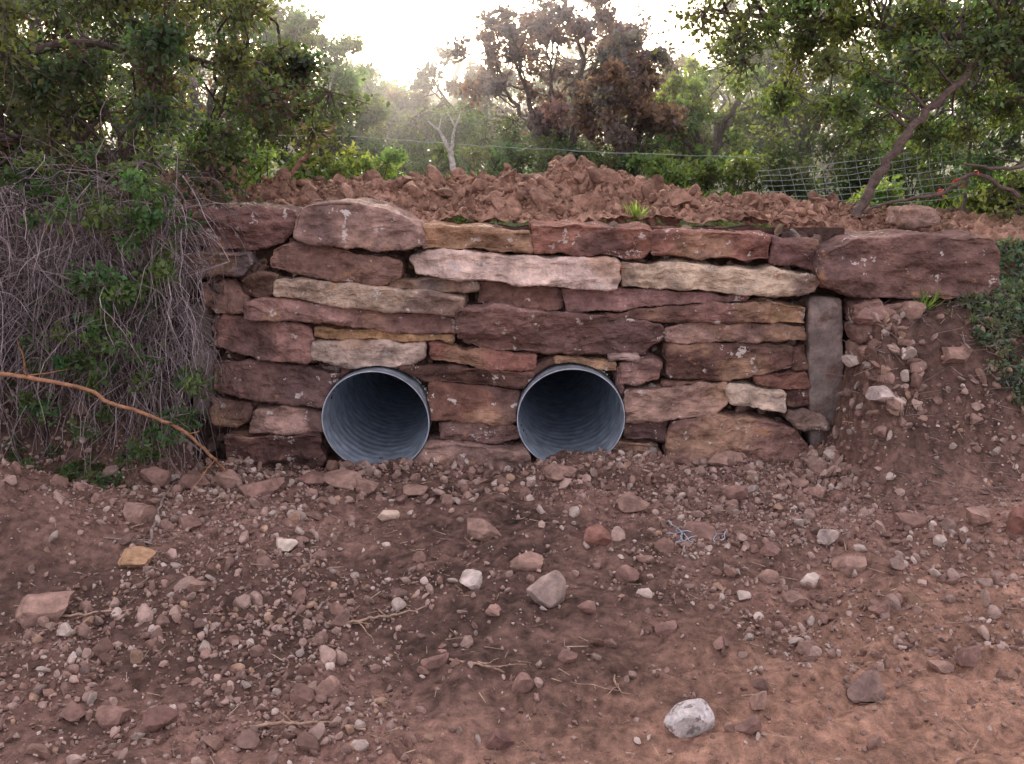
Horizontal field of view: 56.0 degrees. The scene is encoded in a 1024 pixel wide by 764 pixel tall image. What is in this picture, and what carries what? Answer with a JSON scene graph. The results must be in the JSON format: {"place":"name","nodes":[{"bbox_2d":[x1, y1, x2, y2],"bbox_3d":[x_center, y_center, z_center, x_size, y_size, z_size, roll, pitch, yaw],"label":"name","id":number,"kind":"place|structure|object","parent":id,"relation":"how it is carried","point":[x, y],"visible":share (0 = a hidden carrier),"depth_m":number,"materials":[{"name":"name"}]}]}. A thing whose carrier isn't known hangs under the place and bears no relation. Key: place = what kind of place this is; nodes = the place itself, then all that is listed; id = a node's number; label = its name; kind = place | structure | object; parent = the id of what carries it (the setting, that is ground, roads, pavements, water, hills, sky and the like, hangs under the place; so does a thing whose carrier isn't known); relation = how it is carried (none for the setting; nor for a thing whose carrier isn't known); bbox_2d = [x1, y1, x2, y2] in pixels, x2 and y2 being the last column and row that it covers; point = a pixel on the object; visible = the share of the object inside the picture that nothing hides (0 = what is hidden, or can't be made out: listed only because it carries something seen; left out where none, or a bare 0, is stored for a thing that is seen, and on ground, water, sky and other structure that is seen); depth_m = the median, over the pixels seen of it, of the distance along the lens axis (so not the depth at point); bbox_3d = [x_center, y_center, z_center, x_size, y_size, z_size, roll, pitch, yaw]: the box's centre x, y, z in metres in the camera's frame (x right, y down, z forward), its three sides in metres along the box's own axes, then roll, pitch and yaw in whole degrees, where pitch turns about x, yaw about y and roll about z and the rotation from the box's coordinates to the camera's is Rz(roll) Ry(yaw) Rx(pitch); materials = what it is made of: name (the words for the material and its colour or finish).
{"place":"outdoors","nodes":[
{"label":"outdoors","id":0,"kind":"place"},
{"bbox_2d":[0,136,1023,763],"bbox_3d":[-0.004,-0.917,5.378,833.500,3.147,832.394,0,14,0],"label":"ground","id":1,"kind":"structure","parent":0,"point":[826,742],"depth_m":4.04,"materials":[{"name":"soil"}]},
{"bbox_2d":[15,591,75,629],"bbox_3d":[-1.913,0.938,3.922,0.234,0.173,0.187,0,14,0],"label":"rock","id":2,"kind":"object","parent":1,"relation":"on","point":[33,608],"visible":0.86,"depth_m":3.86,"materials":[{"name":"stone"}]},
{"bbox_2d":[59,700,85,721],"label":"rock","id":3,"kind":"object","parent":1,"relation":"on","point":[73,711],"visible":1,"depth_m":3.23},
{"bbox_2d":[3,0,201,150],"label":"oak tree","id":4,"kind":"object","parent":1,"relation":"on","point":[84,33],"visible":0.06,"depth_m":13.03,"materials":[{"name":"green plant"}]},
{"bbox_2d":[0,338,225,493],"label":"fallen branch","id":5,"kind":"object","parent":1,"relation":"on","point":[32,377],"visible":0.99,"depth_m":4.88,"materials":[{"name":"wood"}]},
{"bbox_2d":[95,705,131,729],"bbox_3d":[-1.350,1.147,3.261,0.111,0.102,0.089,0,14,0],"label":"rock","id":6,"kind":"object","parent":1,"relation":"on","point":[110,717],"visible":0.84,"depth_m":3.23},
{"bbox_2d":[0,54,257,483],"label":"dry brush","id":7,"kind":"object","parent":1,"relation":"on","point":[98,278],"visible":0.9,"depth_m":5.14,"materials":[{"name":"grey plant"}]},
{"bbox_2d":[78,134,179,183],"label":"shrub","id":8,"kind":"object","parent":1,"relation":"on","point":[158,160],"visible":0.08,"depth_m":8.83,"materials":[{"name":"green plant"}]},
{"bbox_2d":[118,546,155,568],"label":"rock","id":9,"kind":"object","parent":1,"relation":"on","point":[135,557],"visible":0.92,"depth_m":4.34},
{"bbox_2d":[123,502,156,526],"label":"rock","id":10,"kind":"object","parent":1,"relation":"on","point":[136,513],"visible":0.97,"depth_m":4.80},
{"bbox_2d":[140,466,170,488],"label":"rock","id":11,"kind":"object","parent":1,"relation":"on","point":[153,475],"visible":0.94,"depth_m":5.21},
{"bbox_2d":[142,705,178,731],"bbox_3d":[-1.160,1.112,3.159,0.120,0.081,0.096,0,14,0],"label":"rock","id":12,"kind":"object","parent":1,"relation":"on","point":[156,718],"visible":0.99,"depth_m":3.14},
{"bbox_2d":[177,515,201,530],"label":"rock","id":13,"kind":"object","parent":1,"relation":"on","point":[192,522],"visible":0.85,"depth_m":4.82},
{"bbox_2d":[178,471,210,488],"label":"rock","id":14,"kind":"object","parent":1,"relation":"on","point":[188,479],"visible":0.84,"depth_m":5.28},
{"bbox_2d":[0,0,389,252],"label":"oak tree","id":15,"kind":"object","parent":1,"relation":"on","point":[159,48],"visible":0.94,"depth_m":5.59,"materials":[{"name":"green plant"}]},
{"bbox_2d":[188,302,217,414],"bbox_3d":[-1.863,-0.150,5.884,0.160,0.680,0.222,0,14,0],"label":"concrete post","id":16,"kind":"object","parent":1,"relation":"on","point":[206,312],"visible":0.25,"depth_m":5.78,"materials":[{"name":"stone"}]},
{"bbox_2d":[102,0,317,167],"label":"oak tree","id":17,"kind":"object","parent":1,"relation":"on","point":[281,12],"visible":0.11,"depth_m":13.59,"materials":[{"name":"green plant"}]},
{"bbox_2d":[168,122,253,188],"bbox_3d":[-2.931,-1.942,9.067,1.017,0.998,1.030,0,14,0],"label":"shrub","id":18,"kind":"object","parent":1,"relation":"on","point":[184,147],"visible":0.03,"depth_m":9.00,"materials":[{"name":"green plant"}]},
{"bbox_2d":[215,469,242,489],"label":"rock","id":19,"kind":"object","parent":1,"relation":"on","point":[228,478],"visible":0.81,"depth_m":5.34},
{"bbox_2d":[237,477,283,497],"bbox_3d":[-1.385,0.592,5.336,0.253,0.114,0.146,-11,18,-39],"label":"rock","id":20,"kind":"object","parent":1,"relation":"on","point":[265,487],"visible":0.85,"depth_m":5.28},
{"bbox_2d":[237,129,307,185],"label":"shrub","id":21,"kind":"object","parent":1,"relation":"on","point":[263,162],"visible":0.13,"depth_m":9.28,"materials":[{"name":"green plant"}]},
{"bbox_2d":[289,683,315,704],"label":"rock","id":22,"kind":"object","parent":1,"relation":"on","point":[301,693],"visible":0.99,"depth_m":3.33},
{"bbox_2d":[220,3,391,175],"bbox_3d":[-2.847,-3.491,12.916,2.377,2.947,1.998,0,14,0],"label":"oak tree","id":23,"kind":"object","parent":1,"relation":"on","point":[293,28],"visible":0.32,"depth_m":12.91,"materials":[{"name":"green plant"}]},
{"bbox_2d":[256,710,365,729],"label":"fallen twig","id":24,"kind":"object","parent":1,"relation":"on","point":[291,722],"visible":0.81,"depth_m":3.18,"materials":[{"name":"wood"}]},
{"bbox_2d":[297,471,325,485],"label":"rock","id":25,"kind":"object","parent":1,"relation":"on","point":[311,478],"visible":0.87,"depth_m":5.44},
{"bbox_2d":[281,147,369,182],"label":"shrub","id":26,"kind":"object","parent":1,"relation":"on","point":[325,160],"visible":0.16,"depth_m":9.44,"materials":[{"name":"green plant"}]},
{"bbox_2d":[315,675,339,698],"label":"rock","id":27,"kind":"object","parent":1,"relation":"on","point":[328,686],"visible":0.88,"depth_m":3.35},
{"bbox_2d":[322,469,361,488],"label":"rock","id":28,"kind":"object","parent":1,"relation":"on","point":[343,478],"visible":0.85,"depth_m":5.39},
{"bbox_2d":[306,59,411,160],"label":"oak tree","id":29,"kind":"object","parent":1,"relation":"on","point":[382,86],"visible":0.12,"depth_m":18.59,"materials":[{"name":"green plant"}]},
{"bbox_2d":[326,140,409,180],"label":"shrub","id":30,"kind":"object","parent":1,"relation":"on","point":[387,154],"visible":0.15,"depth_m":10.13,"materials":[{"name":"green plant"}]},
{"bbox_2d":[322,366,431,463],"bbox_3d":[-0.812,-0.264,7.806,0.645,0.624,4.275,0,14,0],"label":"culvert pipe","id":31,"kind":"object","parent":1,"relation":"on","point":[376,414],"visible":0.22,"depth_m":6.41,"materials":[{"name":"metal"}]},
{"bbox_2d":[295,60,492,178],"bbox_3d":[-1.950,-3.790,15.198,3.165,2.507,3.156,-11,17,-39],"label":"oak tree","id":32,"kind":"object","parent":1,"relation":"on","point":[361,140],"visible":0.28,"depth_m":14.85,"materials":[{"name":"green plant"}]},
{"bbox_2d":[365,134,463,179],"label":"shrub","id":33,"kind":"object","parent":1,"relation":"on","point":[440,151],"visible":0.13,"depth_m":11.27,"materials":[{"name":"green plant"}]},
{"bbox_2d":[357,84,489,177],"bbox_3d":[-1.529,-3.144,14.370,2.463,2.611,2.646,-6,15,-25],"label":"shrub","id":34,"kind":"object","parent":1,"relation":"on","point":[444,122],"visible":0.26,"depth_m":14.14,"materials":[{"name":"green plant"}]},
{"bbox_2d":[420,652,448,670],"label":"rock","id":35,"kind":"object","parent":1,"relation":"on","point":[432,663],"visible":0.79,"depth_m":3.55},
{"bbox_2d":[428,111,460,169],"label":"bare tree","id":36,"kind":"object","parent":1,"relation":"on","point":[449,150],"visible":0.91,"depth_m":10.27,"materials":[{"name":"grey plant"}]},
{"bbox_2d":[383,45,551,173],"bbox_3d":[-0.718,-4.730,18.028,3.264,2.983,3.210,10,17,35],"label":"oak tree","id":37,"kind":"object","parent":1,"relation":"on","point":[425,83],"visible":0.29,"depth_m":17.61,"materials":[{"name":"green plant"}]},
{"bbox_2d":[459,569,481,589],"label":"rock","id":38,"kind":"object","parent":1,"relation":"on","point":[471,579],"visible":0.94,"depth_m":4.13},
{"bbox_2d":[432,131,523,175],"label":"shrub","id":39,"kind":"object","parent":1,"relation":"on","point":[473,152],"visible":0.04,"depth_m":11.73,"materials":[{"name":"green plant"}]},
{"bbox_2d":[467,518,501,542],"bbox_3d":[-0.146,0.737,4.734,0.203,0.115,0.112,8,15,29],"label":"rock","id":40,"kind":"object","parent":1,"relation":"on","point":[481,530],"visible":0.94,"depth_m":4.70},
{"bbox_2d":[168,240,830,467],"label":"wall stones","id":41,"kind":"object","parent":1,"relation":"on","point":[376,309],"depth_m":5.68,"materials":[{"name":"stone"}]},
{"bbox_2d":[160,197,1000,299],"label":"capstones","id":42,"kind":"object","parent":41,"relation":"on","point":[903,264],"visible":0.92,"depth_m":5.51,"materials":[{"name":"stone"}]},
{"bbox_2d":[485,729,514,750],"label":"rock","id":43,"kind":"object","parent":1,"relation":"on","point":[500,739],"visible":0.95,"depth_m":3.10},
{"bbox_2d":[193,221,823,458],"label":"chinking stones","id":44,"kind":"object","parent":1,"relation":"on","point":[261,264],"visible":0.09,"depth_m":5.71,"materials":[{"name":"stone"}]},
{"bbox_2d":[0,295,1023,763],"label":"gravel rubble","id":45,"kind":"object","parent":1,"relation":"on","point":[102,651],"visible":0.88,"depth_m":4.34,"materials":[{"name":"gravel"}]},
{"bbox_2d":[0,184,1023,489],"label":"ground cover","id":46,"kind":"object","parent":1,"relation":"on","point":[1008,294],"visible":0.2,"depth_m":5.39,"materials":[{"name":"green plant"}]},
{"bbox_2d":[0,274,1023,763],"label":"twig debris","id":47,"kind":"object","parent":1,"relation":"on","point":[726,510],"visible":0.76,"depth_m":5.02,"materials":[{"name":"plant"}]},
{"bbox_2d":[184,227,844,461],"bbox_3d":[0.007,-0.156,5.875,3.915,1.560,0.053,0,14,0],"label":"earth backing","id":48,"kind":"object","parent":1,"relation":"on","point":[825,233],"visible":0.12,"depth_m":5.76,"materials":[{"name":"soil"}]},
{"bbox_2d":[455,102,574,173],"bbox_3d":[-0.210,-2.877,13.247,2.636,1.869,2.069,0,14,0],"label":"shrub","id":49,"kind":"object","parent":1,"relation":"on","point":[509,134],"visible":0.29,"depth_m":12.85,"materials":[{"name":"green plant"}]},
{"bbox_2d":[19,14,1023,193],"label":"background trees","id":50,"kind":"object","parent":1,"relation":"on","point":[453,100],"visible":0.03,"depth_m":26.85,"materials":[{"name":"green plant"}]},
{"bbox_2d":[472,138,572,175],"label":"shrub","id":51,"kind":"object","parent":1,"relation":"on","point":[520,157],"visible":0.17,"depth_m":11.13,"materials":[{"name":"green plant"}]},
{"bbox_2d":[512,672,534,692],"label":"rock","id":52,"kind":"object","parent":1,"relation":"on","point":[523,682],"visible":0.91,"depth_m":3.38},
{"bbox_2d":[73,154,974,265],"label":"soil clods","id":53,"kind":"object","parent":1,"relation":"on","point":[654,188],"visible":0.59,"depth_m":6.15,"materials":[{"name":"soil"}]},
{"bbox_2d":[510,551,543,571],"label":"rock","id":54,"kind":"object","parent":1,"relation":"on","point":[525,562],"visible":0.93,"depth_m":4.32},
{"bbox_2d":[526,570,565,608],"bbox_3d":[0.154,0.876,4.022,0.166,0.178,0.108,-10,17,-35],"label":"rock","id":55,"kind":"object","parent":1,"relation":"on","point":[548,590],"visible":0.97,"depth_m":3.99,"materials":[{"name":"stone"}]},
{"bbox_2d":[487,63,618,173],"bbox_3d":[0.718,-5.346,20.826,3.560,2.892,3.310,-9,16,-34],"label":"oak tree","id":56,"kind":"object","parent":1,"relation":"on","point":[536,85],"visible":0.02,"depth_m":20.52,"materials":[{"name":"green plant"}]},
{"bbox_2d":[544,463,576,480],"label":"rock","id":57,"kind":"object","parent":1,"relation":"on","point":[554,472],"visible":0.95,"depth_m":5.36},
{"bbox_2d":[442,0,683,149],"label":"oak tree","id":58,"kind":"object","parent":1,"relation":"on","point":[541,26],"visible":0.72,"depth_m":12.25,"materials":[{"name":"brown plant"}]},
{"bbox_2d":[524,127,610,172],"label":"shrub","id":59,"kind":"object","parent":1,"relation":"on","point":[539,143],"visible":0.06,"depth_m":11.64,"materials":[{"name":"green plant"}]},
{"bbox_2d":[516,362,624,461],"bbox_3d":[0.351,-0.280,7.803,0.647,0.624,4.275,0,14,0],"label":"culvert pipe","id":60,"kind":"object","parent":1,"relation":"on","point":[571,407],"visible":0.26,"depth_m":6.53,"materials":[{"name":"metal"}]},
{"bbox_2d":[189,129,972,211],"bbox_3d":[0.057,-1.962,9.693,8.228,1.276,1.493,5,14,20],"label":"wire fence","id":61,"kind":"object","parent":1,"relation":"on","point":[965,195],"visible":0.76,"depth_m":8.08,"materials":[{"name":"grey metal"}]},
{"bbox_2d":[523,110,649,174],"bbox_3d":[1.492,-3.195,13.951,3.079,2.200,3.047,0,14,0],"label":"shrub","id":62,"kind":"object","parent":1,"relation":"on","point":[584,142],"visible":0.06,"depth_m":14.12,"materials":[{"name":"green plant"}]},
{"bbox_2d":[583,524,611,546],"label":"rock","id":63,"kind":"object","parent":1,"relation":"on","point":[597,534],"visible":1,"depth_m":4.50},
{"bbox_2d":[536,61,717,179],"bbox_3d":[2.165,-4.657,18.174,3.438,2.942,3.353,0,14,0],"label":"oak tree","id":64,"kind":"object","parent":1,"relation":"on","point":[669,76],"visible":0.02,"depth_m":17.34,"materials":[{"name":"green plant"}]},
{"bbox_2d":[615,564,638,583],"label":"rock","id":65,"kind":"object","parent":1,"relation":"on","point":[626,574],"visible":0.98,"depth_m":4.29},
{"bbox_2d":[578,131,677,178],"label":"shrub","id":66,"kind":"object","parent":1,"relation":"on","point":[616,163],"visible":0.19,"depth_m":11.20,"materials":[{"name":"green plant"}]},
{"bbox_2d":[570,28,691,175],"bbox_3d":[1.419,-2.889,11.439,1.391,2.470,1.246,-5,14,-20],"label":"oak tree","id":67,"kind":"object","parent":1,"relation":"on","point":[604,86],"visible":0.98,"depth_m":11.10,"materials":[{"name":"brown plant"}]},
{"bbox_2d":[618,491,649,512],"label":"rock","id":68,"kind":"object","parent":1,"relation":"on","point":[629,501],"visible":1,"depth_m":4.98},
{"bbox_2d":[622,149,692,187],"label":"shrub","id":69,"kind":"object","parent":1,"relation":"on","point":[661,165],"visible":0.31,"depth_m":10.21,"materials":[{"name":"green plant"}]},
{"bbox_2d":[655,620,676,636],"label":"rock","id":70,"kind":"object","parent":1,"relation":"on","point":[664,629],"visible":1,"depth_m":3.76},
{"bbox_2d":[625,88,727,192],"bbox_3d":[2.328,-2.868,13.400,3.076,2.287,1.941,-8,15,-29],"label":"shrub","id":71,"kind":"object","parent":1,"relation":"on","point":[689,138],"visible":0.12,"depth_m":13.35,"materials":[{"name":"green plant"}]},
{"bbox_2d":[664,698,714,737],"bbox_3d":[0.590,1.133,3.191,0.177,0.134,0.104,-2,14,-10],"label":"pale quartz rock","id":72,"kind":"object","parent":1,"relation":"on","point":[689,718],"visible":0.92,"depth_m":3.16,"materials":[{"name":"stone"}]},
{"bbox_2d":[667,156,722,195],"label":"shrub","id":73,"kind":"object","parent":1,"relation":"on","point":[698,175],"visible":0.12,"depth_m":10.43,"materials":[{"name":"green plant"}]},
{"bbox_2d":[683,521,716,539],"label":"rock","id":74,"kind":"object","parent":1,"relation":"on","point":[703,530],"visible":0.79,"depth_m":4.64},
{"bbox_2d":[644,55,777,195],"bbox_3d":[2.699,-3.247,13.211,1.937,2.494,1.676,0,14,0],"label":"oak tree","id":75,"kind":"object","parent":1,"relation":"on","point":[735,117],"visible":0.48,"depth_m":12.93,"materials":[{"name":"green plant"}]},
{"bbox_2d":[707,450,742,466],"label":"rock","id":76,"kind":"object","parent":1,"relation":"on","point":[719,458],"visible":0.77,"depth_m":5.69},
{"bbox_2d":[722,485,747,502],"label":"rock","id":77,"kind":"object","parent":1,"relation":"on","point":[736,492],"visible":0.96,"depth_m":5.16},
{"bbox_2d":[685,145,793,195],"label":"shrub","id":78,"kind":"object","parent":1,"relation":"on","point":[746,169],"visible":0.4,"depth_m":10.31,"materials":[{"name":"green plant"}]},
{"bbox_2d":[677,39,814,193],"bbox_3d":[4.347,-5.006,18.998,3.385,3.245,2.994,0,14,0],"label":"oak tree","id":79,"kind":"object","parent":1,"relation":"on","point":[709,90],"visible":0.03,"depth_m":18.85,"materials":[{"name":"green plant"}]},
{"bbox_2d":[734,714,761,735],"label":"rock","id":80,"kind":"object","parent":1,"relation":"on","point":[751,726],"visible":0.99,"depth_m":3.08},
{"bbox_2d":[749,691,766,710],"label":"rock","id":81,"kind":"object","parent":1,"relation":"on","point":[758,700],"visible":1,"depth_m":3.25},
{"bbox_2d":[757,569,779,583],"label":"rock","id":82,"kind":"object","parent":1,"relation":"on","point":[767,576],"visible":0.93,"depth_m":4.25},
{"bbox_2d":[718,109,835,201],"bbox_3d":[2.960,-2.186,10.787,1.285,1.668,1.418,0,14,0],"label":"shrub","id":83,"kind":"object","parent":1,"relation":"on","point":[774,145],"visible":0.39,"depth_m":10.59,"materials":[{"name":"green plant"}]},
{"bbox_2d":[782,590,809,608],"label":"rock","id":84,"kind":"object","parent":1,"relation":"on","point":[792,598],"visible":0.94,"depth_m":4.05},
{"bbox_2d":[693,0,941,199],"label":"oak tree","id":85,"kind":"object","parent":1,"relation":"on","point":[808,151],"visible":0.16,"depth_m":14.46,"materials":[{"name":"green plant"}]},
{"bbox_2d":[801,293,843,445],"bbox_3d":[1.870,-0.040,5.826,0.270,0.990,0.225,0,14,0],"label":"concrete post","id":86,"kind":"object","parent":1,"relation":"on","point":[822,324],"visible":0.65,"depth_m":5.70,"materials":[{"name":"stone"}]},
{"bbox_2d":[817,529,838,545],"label":"rock","id":87,"kind":"object","parent":1,"relation":"on","point":[826,537],"visible":1,"depth_m":4.59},
{"bbox_2d":[652,0,1023,222],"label":"oak tree","id":88,"kind":"object","parent":1,"relation":"on","point":[920,29],"visible":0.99,"depth_m":6.87,"materials":[{"name":"green plant"}]},
{"bbox_2d":[831,555,866,575],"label":"rock","id":89,"kind":"object","parent":1,"relation":"on","point":[846,565],"visible":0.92,"depth_m":4.36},
{"bbox_2d":[781,127,919,201],"bbox_3d":[3.590,-2.120,10.305,1.221,1.239,1.290,0,14,0],"label":"shrub","id":90,"kind":"object","parent":1,"relation":"on","point":[840,157],"visible":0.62,"depth_m":10.19,"materials":[{"name":"green plant"}]},
{"bbox_2d":[847,669,886,702],"bbox_3d":[1.234,1.069,3.385,0.136,0.126,0.110,-6,15,-22],"label":"rock","id":91,"kind":"object","parent":1,"relation":"on","point":[865,686],"visible":0.92,"depth_m":3.36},
{"bbox_2d":[851,306,896,324],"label":"rock","id":92,"kind":"object","parent":1,"relation":"on","point":[864,315],"visible":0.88,"depth_m":5.46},
{"bbox_2d":[846,174,907,207],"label":"shrub","id":93,"kind":"object","parent":1,"relation":"on","point":[881,193],"visible":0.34,"depth_m":8.53,"materials":[{"name":"green plant"}]},
{"bbox_2d":[842,297,916,362],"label":"bank stones","id":94,"kind":"object","parent":1,"relation":"on","point":[853,330],"visible":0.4,"depth_m":5.53,"materials":[{"name":"stone"}]},
{"bbox_2d":[865,385,898,402],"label":"rock","id":95,"kind":"object","parent":1,"relation":"on","point":[882,393],"visible":0.88,"depth_m":5.27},
{"bbox_2d":[797,0,1023,194],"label":"oak tree","id":96,"kind":"object","parent":1,"relation":"on","point":[1005,143],"visible":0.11,"depth_m":12.86,"materials":[{"name":"green plant"}]},
{"bbox_2d":[893,512,927,528],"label":"rock","id":97,"kind":"object","parent":1,"relation":"on","point":[912,520],"visible":0.91,"depth_m":4.71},
{"bbox_2d":[898,301,925,318],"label":"rock","id":98,"kind":"object","parent":1,"relation":"on","point":[912,310],"visible":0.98,"depth_m":5.46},
{"bbox_2d":[885,204,940,229],"bbox_3d":[2.575,-1.060,6.184,0.275,0.151,0.300,0,14,0],"label":"loose block","id":99,"kind":"object","parent":1,"relation":"on","point":[909,217],"depth_m":6.06,"materials":[{"name":"stone"}]},
{"bbox_2d":[855,114,982,207],"bbox_3d":[4.266,-2.085,10.332,1.223,1.610,1.804,0,14,0],"label":"shrub","id":100,"kind":"object","parent":1,"relation":"on","point":[912,162],"visible":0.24,"depth_m":9.98,"materials":[{"name":"green plant"}]},
{"bbox_2d":[927,660,953,673],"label":"rock","id":101,"kind":"object","parent":1,"relation":"on","point":[941,666],"visible":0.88,"depth_m":3.56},
{"bbox_2d":[942,347,970,362],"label":"rock","id":102,"kind":"object","parent":1,"relation":"on","point":[955,354],"visible":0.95,"depth_m":5.29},
{"bbox_2d":[909,155,1023,211],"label":"shrub","id":103,"kind":"object","parent":1,"relation":"on","point":[953,193],"visible":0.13,"depth_m":9.58,"materials":[{"name":"green plant"}]},
{"bbox_2d":[955,645,981,666],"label":"rock","id":104,"kind":"object","parent":1,"relation":"on","point":[969,656],"visible":1,"depth_m":3.59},
{"bbox_2d":[966,505,991,525],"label":"rock","id":105,"kind":"object","parent":1,"relation":"on","point":[977,515],"visible":1,"depth_m":4.58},
{"bbox_2d":[955,163,1023,213],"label":"shrub","id":106,"kind":"object","parent":1,"relation":"on","point":[975,202],"visible":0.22,"depth_m":7.91,"materials":[{"name":"green plant"}]},
{"bbox_2d":[1006,506,1023,535],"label":"rock","id":107,"kind":"object","parent":1,"relation":"on","point":[1015,523],"visible":0.81,"depth_m":4.48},
{"bbox_2d":[17,0,1022,136],"label":"sky","id":108,"kind":"structure","parent":0,"point":[398,36],"materials":[{"name":"white"}]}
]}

